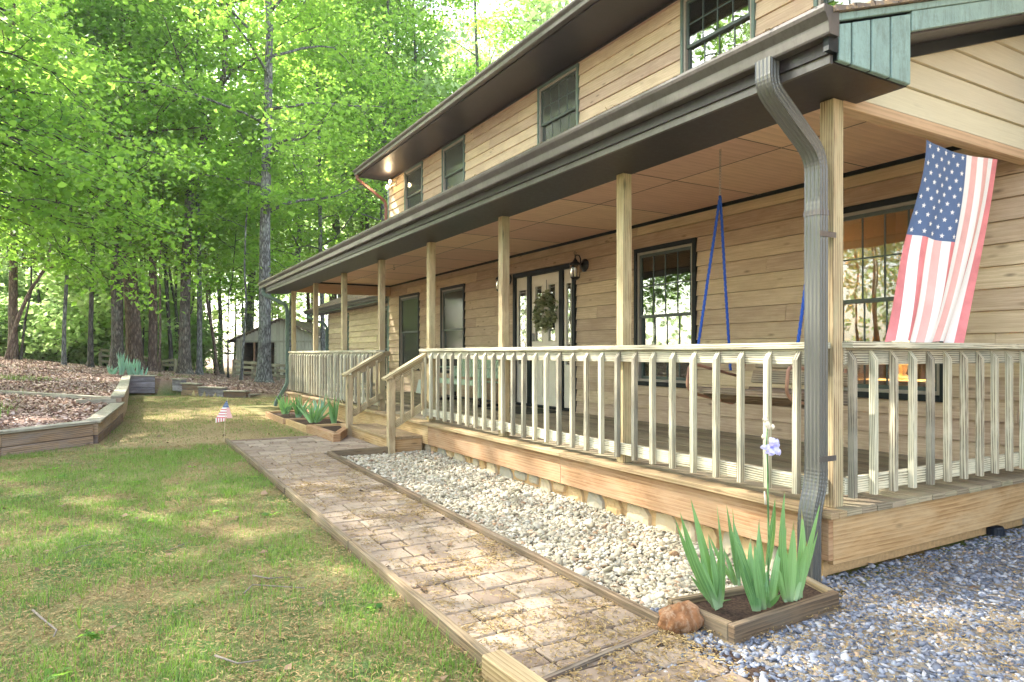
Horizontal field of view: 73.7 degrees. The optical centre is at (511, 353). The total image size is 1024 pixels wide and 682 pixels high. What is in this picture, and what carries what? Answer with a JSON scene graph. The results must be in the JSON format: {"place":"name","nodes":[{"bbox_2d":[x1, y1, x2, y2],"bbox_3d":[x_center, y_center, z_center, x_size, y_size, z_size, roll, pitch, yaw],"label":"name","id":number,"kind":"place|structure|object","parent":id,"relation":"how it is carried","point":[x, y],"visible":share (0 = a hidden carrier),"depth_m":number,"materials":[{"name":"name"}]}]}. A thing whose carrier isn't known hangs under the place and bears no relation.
{"place":"outdoors","nodes":[
{"label":"outdoors","id":0,"kind":"place"},
{"bbox_2d":[8,0,563,358],"label":"sky","id":1,"kind":"structure","parent":0,"point":[232,319],"materials":[{"name":"white"}]},
{"bbox_2d":[232,435,787,681],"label":"brick path","id":2,"kind":"structure","parent":0,"point":[302,446],"depth_m":3.83,"materials":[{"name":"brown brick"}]},
{"bbox_2d":[327,451,659,624],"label":"path kerb","id":3,"kind":"structure","parent":2,"relation":"on","point":[629,605],"depth_m":4.23,"materials":[{"name":"brown wood"}]},
{"bbox_2d":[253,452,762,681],"bbox_3d":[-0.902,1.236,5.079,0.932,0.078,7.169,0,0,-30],"label":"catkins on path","id":4,"kind":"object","parent":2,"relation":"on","point":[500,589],"visible":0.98,"depth_m":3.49,"materials":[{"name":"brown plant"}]},
{"bbox_2d":[541,629,658,681],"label":"path kerb","id":5,"kind":"structure","parent":2,"relation":"on","point":[583,663],"depth_m":2.83,"materials":[{"name":"wood"}]},
{"bbox_2d":[0,359,1023,681],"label":"ground","id":6,"kind":"structure","parent":0,"point":[164,387],"depth_m":3.65,"materials":[{"name":"plant"}]},
{"bbox_2d":[0,259,41,325],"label":"shrub","id":7,"kind":"object","parent":6,"relation":"on","point":[21,287],"visible":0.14,"depth_m":36.40,"materials":[{"name":"green plant"}]},
{"bbox_2d":[0,291,50,359],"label":"shrub","id":8,"kind":"object","parent":6,"relation":"on","point":[2,330],"visible":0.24,"depth_m":30.92,"materials":[{"name":"green plant"}]},
{"bbox_2d":[0,297,75,361],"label":"shrub","id":9,"kind":"object","parent":6,"relation":"on","point":[30,340],"visible":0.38,"depth_m":31.10,"materials":[{"name":"green plant"}]},
{"bbox_2d":[0,420,94,455],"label":"retaining wall","id":10,"kind":"structure","parent":6,"relation":"on","point":[27,439],"depth_m":8.59,"materials":[{"name":"brown wood"}]},
{"bbox_2d":[0,160,104,359],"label":"tree","id":11,"kind":"object","parent":6,"relation":"on","point":[23,330],"visible":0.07,"depth_m":26.98,"materials":[{"name":"green plant"}]},
{"bbox_2d":[0,390,110,398],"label":"bank edging","id":12,"kind":"object","parent":6,"relation":"on","point":[55,395],"visible":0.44,"depth_m":12.52,"materials":[{"name":"wood"}]},
{"bbox_2d":[0,10,118,103],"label":"tree","id":13,"kind":"object","parent":6,"relation":"on","point":[84,78],"visible":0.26,"depth_m":19.46,"materials":[{"name":"green plant"}]},
{"bbox_2d":[0,132,159,359],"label":"tree","id":14,"kind":"object","parent":6,"relation":"on","point":[9,353],"visible":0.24,"depth_m":24.98,"materials":[{"name":"green plant"}]},
{"bbox_2d":[0,0,176,358],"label":"tree","id":15,"kind":"object","parent":6,"relation":"on","point":[13,300],"visible":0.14,"depth_m":26.87,"materials":[{"name":"green plant"}]},
{"bbox_2d":[0,0,182,364],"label":"tree","id":16,"kind":"object","parent":6,"relation":"on","point":[97,28],"visible":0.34,"depth_m":25.75,"materials":[{"name":"green plant"}]},
{"bbox_2d":[37,303,147,365],"bbox_3d":[-19.654,-0.969,32.569,5.255,3.913,5.321,0,0,-44],"label":"shrub","id":17,"kind":"object","parent":6,"relation":"on","point":[101,346],"visible":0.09,"depth_m":31.73,"materials":[{"name":"green plant"}]},
{"bbox_2d":[0,242,192,364],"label":"shrub","id":18,"kind":"object","parent":6,"relation":"on","point":[103,307],"visible":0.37,"depth_m":30.30,"materials":[{"name":"green plant"}]},
{"bbox_2d":[84,402,124,443],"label":"retaining wall","id":19,"kind":"structure","parent":6,"relation":"on","point":[108,418],"depth_m":10.15,"materials":[{"name":"wood"}]},
{"bbox_2d":[3,0,210,366],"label":"tree","id":20,"kind":"object","parent":6,"relation":"on","point":[90,356],"visible":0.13,"depth_m":26.90,"materials":[{"name":"green plant"}]},
{"bbox_2d":[32,269,196,365],"bbox_3d":[-19.782,-1.648,33.217,8.009,5.620,8.110,0,0,-20],"label":"shrub","id":21,"kind":"object","parent":6,"relation":"on","point":[163,354],"visible":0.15,"depth_m":32.35,"materials":[{"name":"green plant"}]},
{"bbox_2d":[0,0,237,315],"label":"maple tree","id":22,"kind":"object","parent":6,"relation":"on","point":[21,207],"visible":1,"depth_m":10.75,"materials":[{"name":"green plant"}]},
{"bbox_2d":[110,375,129,417],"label":"retaining wall","id":23,"kind":"structure","parent":6,"relation":"on","point":[120,393],"depth_m":13.77,"materials":[{"name":"wood"}]},
{"bbox_2d":[0,0,262,369],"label":"tree","id":24,"kind":"object","parent":6,"relation":"on","point":[117,345],"visible":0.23,"depth_m":27.73,"materials":[{"name":"green plant"}]},
{"bbox_2d":[1,0,278,370],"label":"tree","id":25,"kind":"object","parent":6,"relation":"on","point":[133,341],"visible":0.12,"depth_m":28.65,"materials":[{"name":"green plant"}]},
{"bbox_2d":[129,375,154,392],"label":"retaining wall","id":26,"kind":"structure","parent":6,"relation":"on","point":[141,383],"depth_m":19.98,"materials":[{"name":"wood"}]},
{"bbox_2d":[0,465,286,681],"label":"grass tufts","id":27,"kind":"object","parent":6,"relation":"on","point":[220,491],"visible":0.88,"depth_m":3.47,"materials":[{"name":"plant"}]},
{"bbox_2d":[81,11,225,370],"bbox_3d":[-17.421,-7.651,32.252,8.997,17.863,7.119,0,0,24],"label":"tree","id":28,"kind":"object","parent":6,"relation":"on","point":[170,347],"visible":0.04,"depth_m":32.44,"materials":[{"name":"green plant"}]},
{"bbox_2d":[0,394,306,465],"bbox_3d":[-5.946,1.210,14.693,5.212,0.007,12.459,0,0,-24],"label":"catkins on far lawn","id":29,"kind":"object","parent":6,"relation":"on","point":[186,408],"visible":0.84,"depth_m":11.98,"materials":[{"name":"plant"}]},
{"bbox_2d":[98,131,225,372],"bbox_3d":[-14.048,-3.990,28.031,5.462,10.266,5.267,0,0,28],"label":"tree","id":30,"kind":"object","parent":6,"relation":"on","point":[165,234],"visible":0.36,"depth_m":27.97,"materials":[{"name":"green plant"}]},
{"bbox_2d":[0,356,333,429],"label":"leaf litter","id":31,"kind":"object","parent":6,"relation":"on","point":[112,382],"visible":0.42,"depth_m":16.16,"materials":[{"name":"brown plant"}]},
{"bbox_2d":[0,0,336,370],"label":"tree","id":32,"kind":"object","parent":6,"relation":"on","point":[152,363],"visible":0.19,"depth_m":29.17,"materials":[{"name":"green plant"}]},
{"bbox_2d":[144,331,193,369],"bbox_3d":[-19.500,-0.094,38.377,4.338,2.680,4.393,0,0,10],"label":"shrub","id":33,"kind":"object","parent":6,"relation":"on","point":[174,340],"visible":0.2,"depth_m":37.84,"materials":[{"name":"green plant"}]},
{"bbox_2d":[4,90,344,366],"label":"distant woods","id":34,"kind":"object","parent":6,"relation":"on","point":[326,298],"visible":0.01,"depth_m":89.26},
{"bbox_2d":[138,277,224,370],"bbox_3d":[-21.210,-1.728,39.545,7.888,6.489,7.790,0,0,7],"label":"shrub","id":35,"kind":"object","parent":6,"relation":"on","point":[172,304],"visible":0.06,"depth_m":39.58,"materials":[{"name":"green plant"}]},
{"bbox_2d":[0,0,369,373],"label":"tree","id":36,"kind":"object","parent":6,"relation":"on","point":[184,365],"visible":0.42,"depth_m":27.75,"materials":[{"name":"green plant"}]},
{"bbox_2d":[147,312,236,370],"bbox_3d":[-18.748,-0.528,39.792,5.714,3.946,5.643,0,0,35],"label":"shrub","id":37,"kind":"object","parent":6,"relation":"on","point":[207,350],"visible":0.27,"depth_m":39.34,"materials":[{"name":"green plant"}]},
{"bbox_2d":[105,0,297,374],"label":"tree","id":38,"kind":"object","parent":6,"relation":"on","point":[199,367],"visible":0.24,"depth_m":28.41,"materials":[{"name":"green plant"}]},
{"bbox_2d":[137,136,272,375],"bbox_3d":[-13.526,-4.117,30.159,5.471,10.915,5.218,0,0,-30],"label":"tree","id":39,"kind":"object","parent":6,"relation":"on","point":[217,372],"visible":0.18,"depth_m":29.94,"materials":[{"name":"green plant"}]},
{"bbox_2d":[41,465,382,680],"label":"lawn weeds","id":40,"kind":"object","parent":6,"relation":"on","point":[97,636],"visible":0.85,"depth_m":3.34,"materials":[{"name":"green plant"}]},
{"bbox_2d":[197,386,227,396],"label":"retaining wall","id":41,"kind":"structure","parent":6,"relation":"on","point":[212,391],"depth_m":19.27,"materials":[{"name":"wood"}]},
{"bbox_2d":[175,19,272,373],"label":"tree","id":42,"kind":"object","parent":6,"relation":"on","point":[220,320],"visible":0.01,"depth_m":48.39,"materials":[{"name":"plant"}]},
{"bbox_2d":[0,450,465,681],"bbox_3d":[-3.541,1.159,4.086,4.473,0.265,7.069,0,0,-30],"label":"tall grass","id":43,"kind":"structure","parent":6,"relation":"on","point":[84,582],"depth_m":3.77,"materials":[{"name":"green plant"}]},
{"bbox_2d":[149,68,317,379],"bbox_3d":[-9.932,-4.167,24.904,6.154,11.030,5.794,0,0,-30],"label":"tree","id":44,"kind":"object","parent":6,"relation":"on","point":[234,119],"visible":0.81,"depth_m":24.52,"materials":[{"name":"green plant"}]},
{"bbox_2d":[168,176,301,377],"bbox_3d":[-10.851,-2.736,27.133,5.005,8.147,5.403,0,0,-30],"label":"sapling","id":45,"kind":"object","parent":6,"relation":"on","point":[231,246],"visible":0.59,"depth_m":26.97,"materials":[{"name":"green plant"}]},
{"bbox_2d":[55,0,423,382],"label":"tree","id":46,"kind":"object","parent":6,"relation":"on","point":[264,371],"visible":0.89,"depth_m":24.34,"materials":[{"name":"green plant"}]},
{"bbox_2d":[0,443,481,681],"bbox_3d":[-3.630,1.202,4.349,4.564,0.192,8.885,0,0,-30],"label":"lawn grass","id":47,"kind":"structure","parent":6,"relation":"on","point":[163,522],"depth_m":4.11,"materials":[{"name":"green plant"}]},
{"bbox_2d":[161,0,352,331],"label":"tree","id":48,"kind":"object","parent":6,"relation":"on","point":[249,322],"visible":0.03,"depth_m":43.93,"materials":[{"name":"green plant"}]},
{"bbox_2d":[222,176,313,337],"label":"tree","id":49,"kind":"object","parent":6,"relation":"on","point":[275,311],"visible":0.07,"depth_m":44.54,"materials":[{"name":"green plant"}]},
{"bbox_2d":[232,360,308,382],"bbox_3d":[-10.252,0.805,28.990,3.274,1.108,0.185,0,0,0],"label":"rail fence","id":50,"kind":"object","parent":6,"relation":"on","point":[277,370],"visible":0.62,"depth_m":28.90,"materials":[{"name":"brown wood"}]},
{"bbox_2d":[226,318,320,375],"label":"barn","id":51,"kind":"structure","parent":6,"relation":"on","point":[304,336],"depth_m":37.98,"materials":[{"name":"grey wood"}]},
{"bbox_2d":[222,221,331,326],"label":"tree","id":52,"kind":"object","parent":6,"relation":"on","point":[239,318],"visible":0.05,"depth_m":55.66,"materials":[{"name":"green plant"}]},
{"bbox_2d":[265,410,328,423],"bbox_3d":[-3.989,1.195,12.658,0.840,0.150,1.739,0,0,-30],"label":"planter box","id":53,"kind":"object","parent":6,"relation":"on","point":[278,417],"visible":0.32,"depth_m":12.65,"materials":[{"name":"wood"}]},
{"bbox_2d":[159,0,437,380],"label":"tree","id":54,"kind":"object","parent":6,"relation":"on","point":[368,22],"visible":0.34,"depth_m":32.74,"materials":[{"name":"green plant"}]},
{"bbox_2d":[178,0,421,374],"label":"tree","id":55,"kind":"object","parent":6,"relation":"on","point":[310,231],"visible":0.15,"depth_m":33.74,"materials":[{"name":"green plant"}]},
{"bbox_2d":[286,417,354,432],"bbox_3d":[-3.189,1.195,11.318,0.800,0.150,1.418,0,0,-30],"label":"planter box","id":56,"kind":"object","parent":6,"relation":"on","point":[299,423],"visible":0.27,"depth_m":11.40,"materials":[{"name":"wood"}]},
{"bbox_2d":[296,398,332,422],"bbox_3d":[-3.223,0.959,11.380,0.606,0.441,0.787,0,0,-30],"label":"iris plant","id":57,"kind":"object","parent":56,"relation":"in","point":[312,416],"visible":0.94,"depth_m":11.39,"materials":[{"name":"green plant"}]},
{"bbox_2d":[306,423,346,441],"bbox_3d":[-2.561,1.180,10.104,0.609,0.160,1.449,0,0,-30],"label":"planter box","id":58,"kind":"object","parent":6,"relation":"on","point":[335,432],"visible":0.75,"depth_m":10.00,"materials":[{"name":"wood"}]},
{"bbox_2d":[208,0,454,297],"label":"tree","id":59,"kind":"object","parent":6,"relation":"on","point":[337,229],"visible":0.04,"depth_m":39.72,"materials":[{"name":"green plant"}]},
{"bbox_2d":[303,295,387,389],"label":"garage wing","id":60,"kind":"structure","parent":6,"relation":"on","point":[362,322],"depth_m":20.53,"materials":[{"name":"beige wood"}]},
{"bbox_2d":[225,438,489,668],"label":"path kerb","id":61,"kind":"structure","parent":6,"relation":"on","point":[458,635],"depth_m":3.79,"materials":[{"name":"brown wood"}]},
{"bbox_2d":[331,446,387,456],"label":"path kerb","id":62,"kind":"structure","parent":6,"relation":"on","point":[361,451],"depth_m":8.41,"materials":[{"name":"wood"}]},
{"bbox_2d":[271,0,467,231],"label":"tree","id":63,"kind":"object","parent":6,"relation":"on","point":[423,3],"visible":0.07,"depth_m":38.39,"materials":[{"name":"green plant"}]},
{"bbox_2d":[255,0,490,259],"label":"tree","id":64,"kind":"object","parent":6,"relation":"on","point":[402,27],"visible":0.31,"depth_m":35.13,"materials":[{"name":"green plant"}]},
{"bbox_2d":[350,423,421,452],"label":"porch steps","id":65,"kind":"structure","parent":6,"relation":"on","point":[376,434],"depth_m":9.06,"materials":[{"name":"brown wood"}]},
{"bbox_2d":[341,352,382,435],"bbox_3d":[-2.239,0.615,10.250,0.627,1.290,0.120,0,0,-30],"label":"stair railing","id":66,"kind":"object","parent":65,"relation":"on","point":[366,365],"visible":0.91,"depth_m":10.17,"materials":[{"name":"beige wood"}]},
{"bbox_2d":[381,352,427,453],"bbox_3d":[-1.346,0.615,8.710,0.627,1.290,0.120,0,0,-30],"label":"stair railing","id":67,"kind":"object","parent":65,"relation":"on","point":[400,373],"visible":0.91,"depth_m":8.63,"materials":[{"name":"beige wood"}]},
{"bbox_2d":[287,0,487,213],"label":"tree","id":68,"kind":"object","parent":6,"relation":"on","point":[428,83],"visible":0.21,"depth_m":36.70,"materials":[{"name":"green plant"}]},
{"bbox_2d":[294,0,490,321],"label":"tree","id":69,"kind":"object","parent":6,"relation":"on","point":[438,23],"visible":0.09,"depth_m":38.92,"materials":[{"name":"green plant"}]},
{"bbox_2d":[410,38,495,118],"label":"tree","id":70,"kind":"object","parent":6,"relation":"on","point":[484,60],"visible":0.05,"depth_m":48.38,"materials":[{"name":"green plant"}]},
{"bbox_2d":[417,11,503,102],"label":"tree","id":71,"kind":"object","parent":6,"relation":"on","point":[461,50],"visible":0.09,"depth_m":49.68,"materials":[{"name":"green plant"}]},
{"bbox_2d":[382,0,544,131],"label":"tree","id":72,"kind":"object","parent":6,"relation":"on","point":[495,36],"visible":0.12,"depth_m":44.27,"materials":[{"name":"green plant"}]},
{"bbox_2d":[430,0,522,108],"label":"tree","id":73,"kind":"object","parent":6,"relation":"on","point":[489,14],"visible":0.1,"depth_m":52.51,"materials":[{"name":"green plant"}]},
{"bbox_2d":[0,425,978,679],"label":"scattered leaves","id":74,"kind":"object","parent":6,"relation":"on","point":[289,666],"visible":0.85,"depth_m":4.26,"materials":[{"name":"plant"}]},
{"bbox_2d":[447,0,570,91],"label":"tree","id":75,"kind":"object","parent":6,"relation":"on","point":[532,14],"visible":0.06,"depth_m":39.68,"materials":[{"name":"green plant"}]},
{"bbox_2d":[482,649,546,681],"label":"sleeper block","id":76,"kind":"structure","parent":6,"relation":"on","point":[501,665],"depth_m":2.62,"materials":[{"name":"beige wood"}]},
{"bbox_2d":[476,0,564,61],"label":"tree","id":77,"kind":"object","parent":6,"relation":"on","point":[500,13],"visible":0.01,"depth_m":45.13,"materials":[{"name":"green plant"}]},
{"bbox_2d":[486,0,566,45],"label":"tree","id":78,"kind":"object","parent":6,"relation":"on","point":[544,15],"visible":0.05,"depth_m":42.41,"materials":[{"name":"green plant"}]},
{"bbox_2d":[258,0,1023,582],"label":"porch","id":79,"kind":"object","parent":6,"relation":"on","point":[818,104],"visible":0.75,"depth_m":4.79,"materials":[{"name":"wood"}]},
{"bbox_2d":[288,350,384,405],"bbox_3d":[-3.584,0.383,13.152,0.152,0.875,6.250,0,0,-30],"label":"porch railing","id":80,"kind":"object","parent":79,"relation":"attached to","point":[295,369],"visible":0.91,"depth_m":12.78,"materials":[{"name":"beige wood"}]},
{"bbox_2d":[301,351,389,387],"bbox_3d":[-4.034,0.376,16.382,2.260,0.889,0.130,0,0,-30],"label":"porch railing","id":81,"kind":"object","parent":79,"relation":"attached to","point":[386,353],"visible":0.2,"depth_m":16.51,"materials":[{"name":"wood"}]},
{"bbox_2d":[435,359,510,406],"bbox_3d":[-0.776,0.436,12.104,0.684,0.874,2.000,0,0,-30],"label":"glider bench","id":82,"kind":"object","parent":79,"relation":"on","point":[488,365],"visible":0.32,"depth_m":11.92,"materials":[{"name":"paint"}]},
{"bbox_2d":[419,342,829,494],"bbox_3d":[0.317,0.378,6.427,0.152,0.885,5.920,0,0,-30],"label":"porch railing","id":83,"kind":"object","parent":79,"relation":"attached to","point":[740,355],"visible":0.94,"depth_m":5.23,"materials":[{"name":"beige wood"}]},
{"bbox_2d":[686,149,860,407],"bbox_3d":[1.938,-0.632,5.182,0.710,2.110,1.080,0,0,-30],"label":"porch swing","id":84,"kind":"object","parent":79,"relation":"hanging from","point":[781,397],"visible":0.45,"depth_m":5.40,"materials":[{"name":"brown wood"}]},
{"bbox_2d":[842,341,1023,498],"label":"porch railing","id":85,"kind":"object","parent":79,"relation":"attached to","point":[912,355],"visible":0.98,"depth_m":4.27,"materials":[{"name":"beige wood"}]},
{"bbox_2d":[885,140,997,342],"bbox_3d":[2.877,-0.719,4.522,1.312,1.322,0.092,0,0,-30],"label":"flag","id":86,"kind":"object","parent":79,"relation":"hanging from","point":[939,264],"visible":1,"depth_m":4.49,"materials":[{"name":"multicoloured fabric"}]},
{"bbox_2d":[353,0,1023,523],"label":"house","id":87,"kind":"structure","parent":6,"relation":"on","point":[571,64],"depth_m":8.47,"materials":[{"name":"paint"}]},
{"bbox_2d":[399,292,420,370],"bbox_3d":[-2.365,-0.500,15.841,0.088,1.760,1.220,0,0,-30],"label":"window","id":88,"kind":"structure","parent":87,"relation":"in","point":[409,309],"depth_m":15.93,"materials":[{"name":"grey glass"}]},
{"bbox_2d":[404,161,423,210],"bbox_3d":[-2.230,-3.650,15.608,0.088,1.240,1.080,0,0,-30],"label":"window","id":89,"kind":"structure","parent":87,"relation":"in","point":[413,177],"depth_m":15.66,"materials":[{"name":"glass"}]},
{"bbox_2d":[440,283,466,372],"bbox_3d":[-1.184,-0.485,13.804,0.088,1.770,1.130,0,0,-30],"label":"window","id":90,"kind":"structure","parent":87,"relation":"in","point":[452,298],"depth_m":13.87,"materials":[{"name":"grey glass"}]},
{"bbox_2d":[441,135,465,191],"bbox_3d":[-1.166,-3.650,13.774,0.088,1.240,1.060,0,0,-30],"label":"window","id":91,"kind":"structure","parent":87,"relation":"in","point":[453,162],"depth_m":13.82,"materials":[{"name":"glass"}]},
{"bbox_2d":[532,271,558,406],"bbox_3d":[0.534,-0.222,10.818,0.060,2.085,0.820,0,0,-30],"label":"front door","id":92,"kind":"structure","parent":87,"relation":"in","point":[550,338],"depth_m":10.79,"materials":[{"name":"beige paint"}]},
{"bbox_2d":[531,280,558,332],"bbox_3d":[0.479,-0.740,10.684,0.174,0.839,0.727,0,0,-30],"label":"wreath","id":93,"kind":"object","parent":92,"relation":"hanging from","point":[543,301],"visible":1,"depth_m":10.69,"materials":[{"name":"green plant"}]},
{"bbox_2d":[537,63,579,144],"bbox_3d":[0.720,-3.650,10.522,0.088,1.240,1.120,0,0,-30],"label":"window","id":94,"kind":"structure","parent":87,"relation":"in","point":[558,100],"depth_m":10.53,"materials":[{"name":"glass"}]},
{"bbox_2d":[569,254,588,279],"bbox_3d":[0.943,-1.260,9.830,0.262,0.416,0.190,0,0,-30],"label":"wall lantern","id":95,"kind":"object","parent":87,"relation":"attached to","point":[584,264],"depth_m":9.80,"materials":[{"name":"black metal"}]},
{"bbox_2d":[634,237,698,387],"bbox_3d":[1.904,-0.475,8.480,0.088,1.770,1.100,0,0,-30],"label":"window","id":96,"kind":"structure","parent":87,"relation":"in","point":[665,275],"depth_m":8.48,"materials":[{"name":"glass"}]},
{"bbox_2d":[680,0,755,73],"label":"window","id":97,"kind":"structure","parent":87,"relation":"in","point":[708,28],"depth_m":7.84,"materials":[{"name":"glass"}]},
{"bbox_2d":[843,193,943,401],"bbox_3d":[3.309,-0.480,6.058,0.088,1.760,1.080,0,0,-30],"label":"window","id":98,"kind":"structure","parent":87,"relation":"in","point":[906,202],"depth_m":6.06,"materials":[{"name":"black paint"}]},
{"bbox_2d":[857,378,955,418],"bbox_3d":[4.094,0.580,7.143,0.550,0.610,0.850,0,0,-30],"label":"side table","id":99,"kind":"object","parent":87,"relation":"in","point":[882,381],"visible":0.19,"depth_m":7.00,"materials":[{"name":"wood"}]},
{"bbox_2d":[668,576,838,644],"bbox_3d":[1.252,1.256,3.403,0.899,0.108,0.410,0,0,-30],"label":"planter box","id":100,"kind":"object","parent":6,"relation":"on","point":[735,619],"visible":0.64,"depth_m":3.26,"materials":[{"name":"brown wood"}]},
{"bbox_2d":[675,501,730,609],"bbox_3d":[0.945,0.960,3.288,0.376,0.555,0.142,0,0,-19],"label":"iris plant","id":101,"kind":"object","parent":100,"relation":"on","point":[709,572],"visible":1,"depth_m":3.24,"materials":[{"name":"green plant"}]},
{"bbox_2d":[709,505,740,585],"bbox_3d":[1.128,1.006,3.618,0.165,0.435,0.072,0,0,19],"label":"iris plant","id":102,"kind":"object","parent":100,"relation":"in","point":[732,577],"visible":0.75,"depth_m":3.59,"materials":[{"name":"green plant"}]},
{"bbox_2d":[730,416,786,610],"bbox_3d":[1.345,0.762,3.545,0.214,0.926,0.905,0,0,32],"label":"iris plant","id":103,"kind":"object","parent":100,"relation":"on","point":[761,593],"visible":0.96,"depth_m":3.26,"materials":[{"name":"green plant"}]},
{"bbox_2d":[778,492,820,601],"bbox_3d":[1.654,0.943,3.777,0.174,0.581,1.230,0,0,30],"label":"iris plant","id":104,"kind":"object","parent":100,"relation":"in","point":[793,571],"visible":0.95,"depth_m":3.36,"materials":[{"name":"green plant"}]},
{"bbox_2d":[532,525,1023,681],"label":"grey gravel","id":105,"kind":"structure","parent":6,"relation":"on","point":[933,664],"depth_m":3.19,"materials":[{"name":"grey gravel"}]},
{"bbox_2d":[657,600,703,637],"bbox_3d":[0.784,1.243,3.187,0.240,0.164,0.189,0,0,-30],"label":"rock","id":106,"kind":"object","parent":105,"relation":"on","point":[686,617],"visible":0.91,"depth_m":3.13,"materials":[{"name":"brown stone"}]},
{"bbox_2d":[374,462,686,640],"bbox_3d":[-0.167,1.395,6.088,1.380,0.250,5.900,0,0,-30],"label":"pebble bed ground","id":107,"kind":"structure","parent":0,"point":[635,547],"depth_m":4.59,"materials":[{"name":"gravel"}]},
{"bbox_2d":[342,449,827,609],"bbox_3d":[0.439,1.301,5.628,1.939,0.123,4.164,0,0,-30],"label":"river cobbles","id":108,"kind":"object","parent":107,"relation":"on","point":[582,571],"visible":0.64,"depth_m":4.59,"materials":[{"name":"stone"}]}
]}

